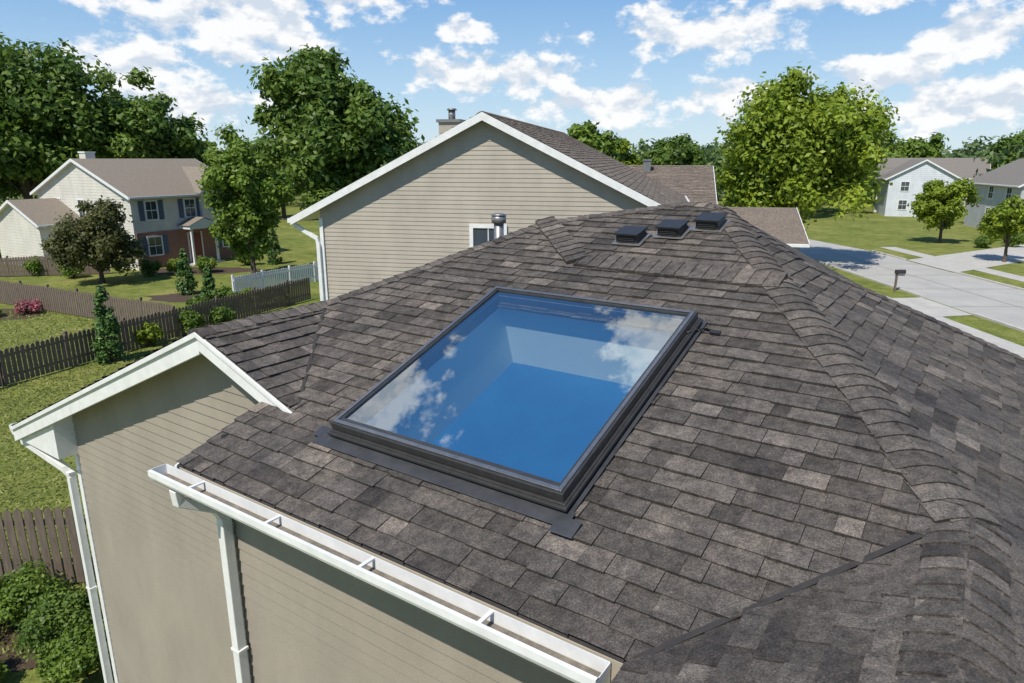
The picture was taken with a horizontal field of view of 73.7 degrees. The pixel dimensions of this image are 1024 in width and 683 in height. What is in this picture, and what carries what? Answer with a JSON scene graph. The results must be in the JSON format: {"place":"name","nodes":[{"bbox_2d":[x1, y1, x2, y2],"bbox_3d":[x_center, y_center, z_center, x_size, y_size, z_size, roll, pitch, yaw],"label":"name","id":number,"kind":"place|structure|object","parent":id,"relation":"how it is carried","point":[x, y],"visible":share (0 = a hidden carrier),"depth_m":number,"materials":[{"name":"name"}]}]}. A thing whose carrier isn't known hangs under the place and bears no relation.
{"place":"outdoors","nodes":[
{"label":"outdoors","id":0,"kind":"place"},
{"bbox_2d":[0,181,1023,682],"bbox_3d":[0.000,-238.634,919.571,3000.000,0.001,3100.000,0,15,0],"label":"ground","id":1,"kind":"structure","parent":0,"point":[872,231],"depth_m":42.77,"materials":[{"name":"green plant"}]},
{"bbox_2d":[0,655,10,682],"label":"round shrub","id":2,"kind":"object","parent":1,"relation":"on","point":[4,671],"visible":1,"depth_m":10.00,"materials":[{"name":"green plant"}]},
{"bbox_2d":[0,309,47,320],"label":"mulch bed","id":3,"kind":"object","parent":1,"relation":"on","point":[20,316],"visible":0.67,"depth_m":33.75,"materials":[{"name":"brown soil"}]},
{"bbox_2d":[13,298,44,314],"bbox_3d":[-24.187,-1.721,34.176,1.328,0.835,1.568,-8,17,-27],"label":"flower bed","id":4,"kind":"object","parent":3,"relation":"on","point":[28,307],"visible":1,"depth_m":33.83,"materials":[{"name":"pink plant"}]},
{"bbox_2d":[22,255,46,274],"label":"round shrub","id":5,"kind":"object","parent":1,"relation":"on","point":[33,264],"visible":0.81,"depth_m":44.69,"materials":[{"name":"green plant"}]},
{"bbox_2d":[0,205,73,267],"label":"garage walls","id":6,"kind":"structure","parent":1,"relation":"on","point":[21,236],"depth_m":48.44,"materials":[{"name":"beige"}]},
{"bbox_2d":[0,198,79,227],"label":"garage roof","id":7,"kind":"structure","parent":6,"relation":"on","point":[36,213],"depth_m":48.20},
{"bbox_2d":[0,506,95,582],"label":"wooden fence","id":8,"kind":"object","parent":1,"relation":"on","point":[39,522],"visible":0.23,"depth_m":12.18,"materials":[{"name":"brown wood"}]},
{"bbox_2d":[0,602,103,671],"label":"mulch bed","id":9,"kind":"object","parent":1,"relation":"on","point":[13,663],"visible":0.14,"depth_m":10.66,"materials":[{"name":"brown soil"}]},
{"bbox_2d":[0,559,75,629],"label":"round shrub","id":10,"kind":"object","parent":9,"relation":"on","point":[23,588],"visible":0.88,"depth_m":11.09,"materials":[{"name":"green plant"}]},
{"bbox_2d":[10,585,102,668],"bbox_3d":[-7.094,4.388,10.745,1.337,1.086,1.508,-11,19,-36],"label":"round shrub","id":11,"kind":"object","parent":9,"relation":"on","point":[60,612],"visible":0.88,"depth_m":10.41,"materials":[{"name":"green plant"}]},
{"bbox_2d":[0,255,109,276],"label":"wooden fence","id":12,"kind":"object","parent":1,"relation":"on","point":[9,270],"visible":0.57,"depth_m":44.83,"materials":[{"name":"brown wood"}]},
{"bbox_2d":[0,32,112,198],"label":"oak tree","id":13,"kind":"object","parent":1,"relation":"on","point":[36,107],"visible":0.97,"depth_m":66.22,"materials":[{"name":"green plant"}]},
{"bbox_2d":[56,264,84,277],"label":"round shrub","id":14,"kind":"object","parent":1,"relation":"on","point":[71,273],"visible":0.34,"depth_m":43.97,"materials":[{"name":"green plant"}]},
{"bbox_2d":[31,619,110,682],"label":"round shrub","id":15,"kind":"object","parent":1,"relation":"on","point":[72,657],"visible":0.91,"depth_m":9.90,"materials":[{"name":"green plant"}]},
{"bbox_2d":[0,281,173,329],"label":"wooden fence","id":16,"kind":"object","parent":1,"relation":"on","point":[50,298],"visible":0.75,"depth_m":33.53,"materials":[{"name":"brown wood"}]},
{"bbox_2d":[39,195,148,283],"bbox_3d":[-25.448,-6.169,41.837,5.260,5.478,5.595,8,17,26],"label":"crabapple tree","id":17,"kind":"object","parent":1,"relation":"on","point":[86,241],"visible":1,"depth_m":40.86,"materials":[{"name":"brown plant"}]},
{"bbox_2d":[89,285,127,364],"bbox_3d":[-15.319,-0.632,25.679,1.246,3.058,1.288,0,15,0],"label":"arborvitae shrub","id":18,"kind":"object","parent":1,"relation":"on","point":[106,326],"visible":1,"depth_m":25.60,"materials":[{"name":"green plant"}]},
{"bbox_2d":[37,163,200,269],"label":"walls","id":19,"kind":"structure","parent":1,"relation":"on","point":[70,184],"depth_m":48.43,"materials":[{"name":"beige"}]},
{"bbox_2d":[30,158,219,199],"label":"roof","id":20,"kind":"structure","parent":19,"relation":"on","point":[127,179],"depth_m":49.26,"materials":[{"name":"brown"}]},
{"bbox_2d":[77,151,217,212],"bbox_3d":[-26.459,-11.871,51.412,10.530,4.680,2.924,0,15,0],"label":"cross gable window and chimney","id":21,"kind":"structure","parent":19,"relation":"attached to","point":[86,154],"depth_m":49.77,"materials":[{"name":"white"}]},
{"bbox_2d":[182,166,219,221],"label":"cross gable","id":22,"kind":"structure","parent":19,"relation":"on","point":[192,173],"depth_m":51.22,"materials":[{"name":"white paint"}]},
{"bbox_2d":[53,60,208,159],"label":"oak tree","id":23,"kind":"object","parent":1,"relation":"on","point":[140,128],"visible":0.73,"depth_m":70.67,"materials":[{"name":"green plant"}]},
{"bbox_2d":[0,310,275,656],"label":"grass","id":24,"kind":"structure","parent":1,"relation":"on","point":[6,419],"depth_m":22.08,"materials":[{"name":"green plant"}]},
{"bbox_2d":[53,197,235,267],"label":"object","id":25,"kind":"object","parent":1,"relation":"on","point":[195,240],"visible":0.75,"depth_m":49.34,"materials":[{"name":"red brick"}]},
{"bbox_2d":[129,321,165,345],"bbox_3d":[-15.115,-0.307,28.197,1.395,1.133,1.375,-4,15,-14],"label":"round shrub","id":26,"kind":"object","parent":1,"relation":"on","point":[153,332],"visible":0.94,"depth_m":27.92,"materials":[{"name":"green plant"}]},
{"bbox_2d":[138,258,162,275],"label":"round shrub","id":27,"kind":"object","parent":1,"relation":"on","point":[149,267],"visible":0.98,"depth_m":44.86,"materials":[{"name":"green plant"}]},
{"bbox_2d":[0,277,310,386],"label":"wooden fence","id":28,"kind":"object","parent":1,"relation":"on","point":[255,306],"visible":0.83,"depth_m":27.49,"materials":[{"name":"brown wood"}]},
{"bbox_2d":[146,292,200,301],"bbox_3d":[-16.601,-2.468,38.166,8.380,0.001,3.175,0,15,0],"label":"mulch bed","id":29,"kind":"object","parent":1,"relation":"on","point":[177,297],"visible":0.36,"depth_m":38.12,"materials":[{"name":"brown soil"}]},
{"bbox_2d":[175,248,198,295],"bbox_3d":[-18.591,-3.936,38.802,1.239,2.786,1.447,0,15,0],"label":"arborvitae shrub","id":30,"kind":"object","parent":29,"relation":"on","point":[188,285],"visible":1,"depth_m":38.64,"materials":[{"name":"green plant"}]},
{"bbox_2d":[200,265,215,300],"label":"arborvitae shrub","id":31,"kind":"object","parent":29,"relation":"on","point":[208,286],"visible":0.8,"depth_m":36.27,"materials":[{"name":"green plant"}]},
{"bbox_2d":[172,308,205,333],"bbox_3d":[-14.168,-0.922,30.134,1.384,1.317,1.418,7,17,25],"label":"round shrub","id":32,"kind":"object","parent":1,"relation":"on","point":[189,319],"visible":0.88,"depth_m":29.70,"materials":[{"name":"green plant"}]},
{"bbox_2d":[184,294,212,313],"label":"round shrub","id":33,"kind":"object","parent":1,"relation":"on","point":[196,299],"visible":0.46,"depth_m":33.76,"materials":[{"name":"green plant"}]},
{"bbox_2d":[189,140,217,166],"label":"elm tree","id":34,"kind":"object","parent":1,"relation":"on","point":[207,144],"visible":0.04,"depth_m":78.06,"materials":[{"name":"green plant"}]},
{"bbox_2d":[155,267,262,274],"bbox_3d":[-21.501,-4.900,47.241,8.106,0.001,3.272,0,15,0],"label":"mulch bed","id":35,"kind":"object","parent":1,"relation":"on","point":[220,270],"visible":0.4,"depth_m":47.32,"materials":[{"name":"brown soil"}]},
{"bbox_2d":[164,258,190,271],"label":"round shrub","id":36,"kind":"object","parent":35,"relation":"on","point":[171,266],"visible":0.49,"depth_m":45.43,"materials":[{"name":"green plant"}]},
{"bbox_2d":[194,255,218,271],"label":"round shrub","id":37,"kind":"object","parent":35,"relation":"on","point":[201,262],"visible":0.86,"depth_m":46.15,"materials":[{"name":"green plant"}]},
{"bbox_2d":[208,306,236,323],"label":"round shrub","id":38,"kind":"object","parent":1,"relation":"on","point":[221,314],"visible":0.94,"depth_m":31.24,"materials":[{"name":"green plant"}]},
{"bbox_2d":[211,283,241,305],"bbox_3d":[-14.492,-2.196,34.672,1.408,1.542,1.611,0,15,0],"label":"round shrub","id":39,"kind":"object","parent":1,"relation":"on","point":[221,292],"visible":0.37,"depth_m":34.45,"materials":[{"name":"green plant"}]},
{"bbox_2d":[195,122,298,279],"bbox_3d":[-16.792,-8.642,42.738,5.790,9.793,5.896,-14,20,-42],"label":"maple tree","id":40,"kind":"object","parent":1,"relation":"on","point":[251,198],"visible":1,"depth_m":41.62,"materials":[{"name":"green plant"}]},
{"bbox_2d":[233,252,260,264],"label":"round shrub","id":41,"kind":"object","parent":1,"relation":"on","point":[245,261],"visible":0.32,"depth_m":49.30,"materials":[{"name":"green plant"}]},
{"bbox_2d":[238,287,267,306],"bbox_3d":[-13.495,-2.209,35.204,1.539,1.176,1.652,10,18,34],"label":"round shrub","id":42,"kind":"object","parent":1,"relation":"on","point":[245,290],"visible":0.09,"depth_m":35.02,"materials":[{"name":"green plant"}]},
{"bbox_2d":[266,229,282,264],"bbox_3d":[-17.396,-6.885,49.911,1.294,2.726,1.229,-6,16,-21],"label":"arborvitae shrub","id":43,"kind":"object","parent":1,"relation":"on","point":[275,252],"visible":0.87,"depth_m":49.78,"materials":[{"name":"green plant"}]},
{"bbox_2d":[231,261,318,293],"bbox_3d":[-12.996,-4.114,41.859,0.163,1.280,9.600,9,17,30],"label":"white picket fence","id":44,"kind":"object","parent":1,"relation":"on","point":[294,270],"visible":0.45,"depth_m":40.17,"materials":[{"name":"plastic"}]},
{"bbox_2d":[266,285,288,305],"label":"round shrub","id":45,"kind":"object","parent":1,"relation":"on","point":[279,295],"visible":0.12,"depth_m":35.56,"materials":[{"name":"green plant"}]},
{"bbox_2d":[252,135,310,219],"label":"elm tree","id":46,"kind":"object","parent":1,"relation":"on","point":[283,208],"visible":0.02,"depth_m":84.81,"materials":[{"name":"green plant"}]},
{"bbox_2d":[72,354,571,682],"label":"siding walls","id":47,"kind":"structure","parent":1,"relation":"on","point":[309,619],"depth_m":7.11,"materials":[{"name":"beige plastic"}]},
{"bbox_2d":[10,332,622,682],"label":"fascia and trim","id":48,"kind":"structure","parent":47,"relation":"attached to","point":[50,430],"depth_m":6.82,"materials":[{"name":"white paint"}]},
{"bbox_2d":[20,440,112,682],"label":"wing downspout","id":49,"kind":"object","parent":48,"relation":"attached to","point":[70,475],"visible":0.83,"depth_m":9.09,"materials":[{"name":"white metal"}]},
{"bbox_2d":[169,490,250,682],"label":"downspout","id":50,"kind":"object","parent":48,"relation":"attached to","point":[239,648],"visible":0.77,"depth_m":5.44,"materials":[{"name":"white paint"}]},
{"bbox_2d":[147,464,610,682],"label":"gutter","id":51,"kind":"object","parent":48,"relation":"attached to","point":[535,655],"visible":0.95,"depth_m":3.73,"materials":[{"name":"white paint"}]},
{"bbox_2d":[153,474,600,682],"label":"gutter hangers","id":52,"kind":"object","parent":51,"relation":"attached to","point":[546,650],"visible":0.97,"depth_m":3.81},
{"bbox_2d":[12,202,1023,682],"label":"shingle roof","id":53,"kind":"structure","parent":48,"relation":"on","point":[802,418],"depth_m":4.11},
{"bbox_2d":[491,213,506,238],"bbox_3d":[-0.156,-1.162,8.153,0.188,0.725,0.190,0,15,0],"label":"flue pipe","id":54,"kind":"object","parent":53,"relation":"on","point":[498,220],"visible":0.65,"depth_m":8.04,"materials":[{"name":"metal"}]},
{"bbox_2d":[311,286,720,538],"bbox_3d":[0.109,0.521,5.268,2.270,1.438,2.398,11,18,35],"label":"roof skylight","id":55,"kind":"object","parent":53,"relation":"on","point":[487,399],"visible":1,"depth_m":5.70,"materials":[{"name":"blue glass"}]},
{"bbox_2d":[296,309,932,658],"bbox_3d":[-0.397,0.601,4.793,5.604,0.721,1.373,14,20,42],"label":"valley flashing","id":56,"kind":"object","parent":53,"relation":"on","point":[768,600],"visible":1,"depth_m":3.24,"materials":[{"name":"grey metal"}]},
{"bbox_2d":[611,225,651,245],"bbox_3d":[1.234,-1.097,7.047,0.320,0.171,0.319,10,18,33],"label":"roof vent","id":57,"kind":"object","parent":53,"relation":"on","point":[633,235],"visible":1,"depth_m":6.97,"materials":[{"name":"black plastic"}]},
{"bbox_2d":[653,219,693,238],"bbox_3d":[1.649,-1.157,6.999,0.320,0.171,0.319,10,18,33],"label":"roof vent","id":58,"kind":"object","parent":53,"relation":"on","point":[674,229],"visible":1,"depth_m":6.92,"materials":[{"name":"black plastic"}]},
{"bbox_2d":[691,212,730,231],"bbox_3d":[2.032,-1.223,6.973,0.320,0.171,0.319,10,18,33],"label":"roof vent","id":59,"kind":"object","parent":53,"relation":"on","point":[710,222],"visible":1,"depth_m":6.90,"materials":[{"name":"black plastic"}]},
{"bbox_2d":[240,44,424,219],"bbox_3d":[-12.481,-13.452,49.682,13.180,15.514,11.677,12,19,38],"label":"maple tree","id":60,"kind":"object","parent":1,"relation":"on","point":[326,126],"visible":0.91,"depth_m":46.29,"materials":[{"name":"green plant"}]},
{"bbox_2d":[320,121,646,298],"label":"walls","id":61,"kind":"structure","parent":1,"relation":"on","point":[429,205],"depth_m":18.12,"materials":[{"name":"beige plastic"}]},
{"bbox_2d":[293,218,328,300],"bbox_3d":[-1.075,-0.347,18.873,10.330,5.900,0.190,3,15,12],"label":"downspout","id":62,"kind":"object","parent":61,"relation":"attached to","point":[322,269],"visible":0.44,"depth_m":19.23,"materials":[{"name":"white paint"}]},
{"bbox_2d":[469,224,506,246],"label":"windows","id":63,"kind":"structure","parent":61,"relation":"attached to","point":[480,233],"depth_m":18.14,"materials":[{"name":"white paint"}]},
{"bbox_2d":[287,111,689,224],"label":"roof","id":64,"kind":"structure","parent":61,"relation":"on","point":[604,168],"depth_m":18.26,"materials":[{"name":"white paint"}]},
{"bbox_2d":[436,108,464,134],"bbox_3d":[-2.170,-6.956,24.916,0.890,2.940,0.940,3,15,12],"label":"chimney","id":65,"kind":"object","parent":64,"relation":"on","point":[445,125],"visible":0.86,"depth_m":24.34,"materials":[{"name":"beige plastic"}]},
{"bbox_2d":[0,133,1023,205],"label":"tree line","id":66,"kind":"object","parent":1,"relation":"on","point":[975,150],"visible":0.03,"depth_m":106.29,"materials":[{"name":"green plant"}]},
{"bbox_2d":[566,120,623,161],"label":"elm tree","id":67,"kind":"object","parent":1,"relation":"on","point":[605,142],"visible":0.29,"depth_m":79.49,"materials":[{"name":"green plant"}]},
{"bbox_2d":[615,137,643,164],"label":"elm tree","id":68,"kind":"object","parent":1,"relation":"on","point":[629,158],"visible":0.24,"depth_m":91.70,"materials":[{"name":"green plant"}]},
{"bbox_2d":[642,133,707,165],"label":"elm tree","id":69,"kind":"object","parent":1,"relation":"on","point":[679,150],"visible":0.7,"depth_m":83.39,"materials":[{"name":"green plant"}]},
{"bbox_2d":[728,207,809,250],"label":"roof","id":70,"kind":"structure","parent":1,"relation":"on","point":[784,225],"depth_m":31.43,"materials":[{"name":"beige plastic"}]},
{"bbox_2d":[713,61,899,230],"bbox_3d":[20.459,-12.440,48.931,11.954,13.945,12.896,5,16,19],"label":"maple tree","id":71,"kind":"object","parent":1,"relation":"on","point":[791,145],"visible":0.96,"depth_m":45.34,"materials":[{"name":"green plant"}]},
{"bbox_2d":[893,270,905,291],"bbox_3d":[22.475,-3.549,39.616,0.550,1.350,0.230,0,15,0],"label":"mailbox","id":72,"kind":"object","parent":1,"relation":"on","point":[900,273],"visible":1,"depth_m":39.52,"materials":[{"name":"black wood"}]},
{"bbox_2d":[876,130,948,183],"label":"elm tree","id":73,"kind":"object","parent":1,"relation":"on","point":[916,148],"visible":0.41,"depth_m":105.15,"materials":[{"name":"green plant"}]},
{"bbox_2d":[876,161,957,216],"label":"walls","id":74,"kind":"structure","parent":1,"relation":"on","point":[919,176],"depth_m":90.48,"materials":[{"name":"white"}]},
{"bbox_2d":[878,159,962,179],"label":"roof","id":75,"kind":"structure","parent":74,"relation":"on","point":[907,165],"depth_m":91.78,"materials":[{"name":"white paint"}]},
{"bbox_2d":[897,181,944,209],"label":"windows","id":76,"kind":"structure","parent":74,"relation":"attached to","point":[904,187],"depth_m":90.65,"materials":[{"name":"white paint"}]},
{"bbox_2d":[812,250,1023,331],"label":"kerb","id":77,"kind":"structure","parent":1,"relation":"on","point":[956,272],"depth_m":42.01,"materials":[{"name":"concrete"}]},
{"bbox_2d":[874,158,990,213],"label":"roof","id":78,"kind":"structure","parent":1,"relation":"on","point":[963,167],"depth_m":95.31,"materials":[{"name":"beige"}]},
{"bbox_2d":[907,176,983,242],"bbox_3d":[39.258,-11.932,62.026,5.449,6.159,4.994,-9,17,-30],"label":"maple tree","id":79,"kind":"object","parent":1,"relation":"on","point":[934,204],"visible":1,"depth_m":61.09,"materials":[{"name":"green plant"}]},
{"bbox_2d":[972,235,991,247],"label":"round shrub","id":80,"kind":"object","parent":1,"relation":"on","point":[980,241],"visible":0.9,"depth_m":59.11,"materials":[{"name":"green plant"}]},
{"bbox_2d":[963,184,1023,227],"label":"walls","id":81,"kind":"structure","parent":1,"relation":"on","point":[974,215],"depth_m":75.21,"materials":[{"name":"grey"}]},
{"bbox_2d":[968,159,1023,187],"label":"roof","id":82,"kind":"structure","parent":81,"relation":"on","point":[1011,174],"depth_m":73.92,"materials":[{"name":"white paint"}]},
{"bbox_2d":[985,185,1012,214],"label":"windows","id":83,"kind":"structure","parent":81,"relation":"attached to","point":[1009,190],"depth_m":73.15,"materials":[{"name":"white paint"}]},
{"bbox_2d":[976,194,1023,261],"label":"maple tree","id":84,"kind":"object","parent":1,"relation":"on","point":[1005,220],"visible":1,"depth_m":49.98,"materials":[{"name":"green plant"}]},
{"bbox_2d":[982,133,1023,169],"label":"elm tree","id":85,"kind":"object","parent":1,"relation":"on","point":[1014,140],"visible":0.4,"depth_m":99.18,"materials":[{"name":"green plant"}]},
{"bbox_2d":[1001,233,1023,246],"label":"round shrub","id":86,"kind":"object","parent":1,"relation":"on","point":[1018,239],"visible":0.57,"depth_m":59.32,"materials":[{"name":"green plant"}]},
{"bbox_2d":[0,0,1023,153],"label":"sky","id":87,"kind":"structure","parent":0,"point":[644,69],"materials":[{"name":"blue"}]},
{"bbox_2d":[627,165,716,203],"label":"wing roof","id":88,"kind":"structure","parent":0,"point":[693,183],"depth_m":32.03,"materials":[{"name":"brown"}]},
{"bbox_2d":[642,159,651,171],"bbox_3d":[6.555,-8.497,33.141,0.450,0.660,0.450,3,15,12],"label":"chimney","id":89,"kind":"object","parent":88,"relation":"on","point":[646,165],"visible":0.93,"depth_m":32.96,"materials":[{"name":"metal"}]},
{"bbox_2d":[799,239,1023,328],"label":"road","id":90,"kind":"structure","parent":0,"point":[1002,303],"depth_m":42.75,"materials":[{"name":"concrete"}]},
{"bbox_2d":[890,297,971,316],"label":"driveway","id":91,"kind":"structure","parent":0,"point":[928,307],"depth_m":35.50,"materials":[{"name":"concrete"}]},
{"bbox_2d":[876,292,1023,357],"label":"sidewalk","id":92,"kind":"structure","parent":0,"point":[1012,347],"depth_m":29.58,"materials":[{"name":"concrete"}]},
{"bbox_2d":[881,247,1023,281],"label":"sidewalk","id":93,"kind":"structure","parent":0,"point":[1004,274],"depth_m":47.28,"materials":[{"name":"concrete"}]},
{"bbox_2d":[909,244,1023,271],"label":"driveway","id":94,"kind":"structure","parent":0,"point":[970,260],"depth_m":52.38,"materials":[{"name":"concrete"}]}
]}

